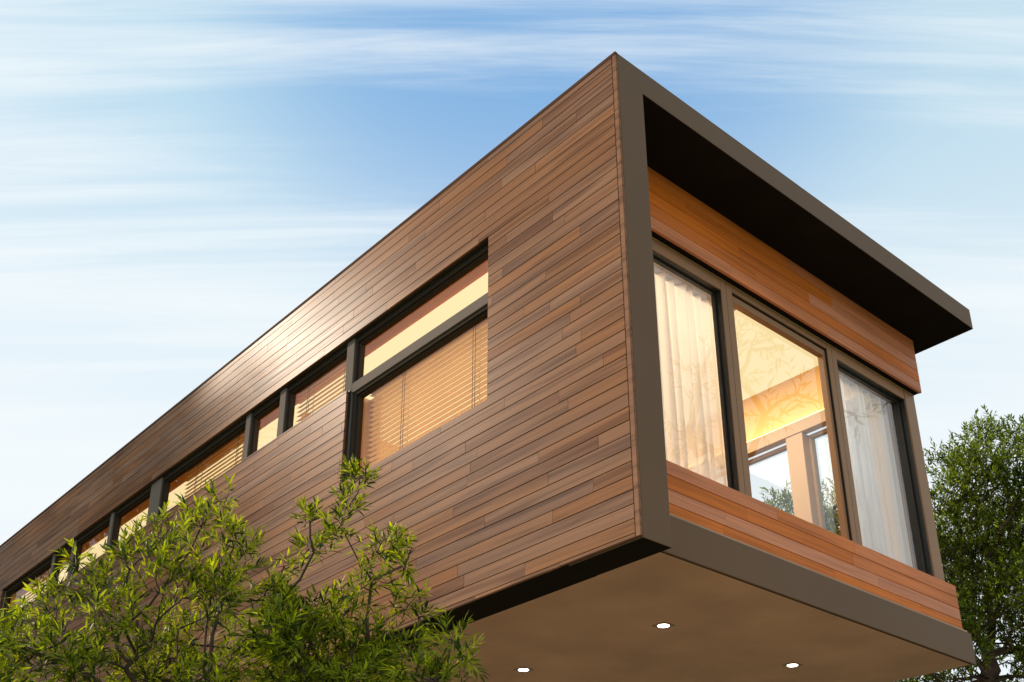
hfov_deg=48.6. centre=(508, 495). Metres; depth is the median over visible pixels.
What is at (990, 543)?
garden tree
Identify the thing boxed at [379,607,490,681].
bamboo shrub
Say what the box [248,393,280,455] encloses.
window
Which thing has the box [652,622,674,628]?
downlight
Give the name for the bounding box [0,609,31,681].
bamboo shrub
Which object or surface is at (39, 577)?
venetian blind
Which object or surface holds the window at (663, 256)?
in the modern house
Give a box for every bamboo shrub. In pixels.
[0,473,315,681]
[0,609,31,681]
[225,453,447,681]
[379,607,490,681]
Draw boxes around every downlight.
[514,667,533,672]
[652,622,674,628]
[782,662,802,667]
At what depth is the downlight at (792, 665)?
9.51 m
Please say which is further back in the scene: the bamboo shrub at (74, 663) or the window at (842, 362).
the window at (842, 362)
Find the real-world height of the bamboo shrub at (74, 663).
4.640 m
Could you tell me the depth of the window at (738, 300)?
9.22 m
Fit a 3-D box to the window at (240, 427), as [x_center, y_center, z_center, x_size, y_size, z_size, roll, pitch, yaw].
[-3.081,-0.226,11.467,0.070,0.547,1.801,20,-31,-37]
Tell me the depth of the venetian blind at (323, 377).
10.19 m
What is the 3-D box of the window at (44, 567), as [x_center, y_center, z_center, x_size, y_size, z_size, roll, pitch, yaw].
[-6.247,1.278,14.760,0.070,0.547,1.680,20,-31,-37]
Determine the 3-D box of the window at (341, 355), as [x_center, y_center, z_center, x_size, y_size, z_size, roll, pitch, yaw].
[-1.675,-0.893,10.004,0.070,0.547,0.996,20,-31,-37]
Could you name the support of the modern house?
on the terrace
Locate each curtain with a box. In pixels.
[654,262,735,486]
[838,370,912,566]
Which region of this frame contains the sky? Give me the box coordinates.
[0,0,1023,681]
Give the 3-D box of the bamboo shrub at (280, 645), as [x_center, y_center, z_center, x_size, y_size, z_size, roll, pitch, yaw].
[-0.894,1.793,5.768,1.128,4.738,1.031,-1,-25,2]
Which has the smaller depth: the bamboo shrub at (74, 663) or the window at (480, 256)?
the bamboo shrub at (74, 663)
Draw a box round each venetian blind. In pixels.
[15,568,50,606]
[184,422,260,496]
[296,359,346,421]
[366,318,487,466]
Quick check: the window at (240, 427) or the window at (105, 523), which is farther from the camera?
the window at (105, 523)
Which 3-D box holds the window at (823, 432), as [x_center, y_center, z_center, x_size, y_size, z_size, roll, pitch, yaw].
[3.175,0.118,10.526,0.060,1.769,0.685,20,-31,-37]
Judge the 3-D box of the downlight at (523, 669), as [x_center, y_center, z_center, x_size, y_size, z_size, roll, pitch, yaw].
[0.125,1.477,9.638,0.124,0.004,0.124,20,-31,-37]
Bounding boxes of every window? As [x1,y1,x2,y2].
[2,557,52,617]
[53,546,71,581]
[71,515,110,573]
[110,487,150,547]
[159,418,245,514]
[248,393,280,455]
[284,345,347,431]
[348,305,487,476]
[354,244,487,381]
[652,238,744,493]
[725,282,857,542]
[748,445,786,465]
[808,428,826,528]
[831,346,933,576]
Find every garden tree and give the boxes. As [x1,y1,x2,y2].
[760,477,840,535]
[896,403,1023,681]
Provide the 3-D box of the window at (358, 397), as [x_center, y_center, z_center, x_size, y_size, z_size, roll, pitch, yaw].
[-0.666,-0.736,8.664,0.070,0.860,1.832,20,-31,-37]
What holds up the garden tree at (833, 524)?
on the terrace
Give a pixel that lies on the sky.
(178, 177)
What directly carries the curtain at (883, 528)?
hanging from the modern house
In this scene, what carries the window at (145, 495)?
in the modern house
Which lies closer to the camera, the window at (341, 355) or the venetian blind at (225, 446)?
the window at (341, 355)
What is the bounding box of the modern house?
[0,51,975,681]
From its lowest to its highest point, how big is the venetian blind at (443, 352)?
0.934 m
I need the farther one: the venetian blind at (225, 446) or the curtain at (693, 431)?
the venetian blind at (225, 446)

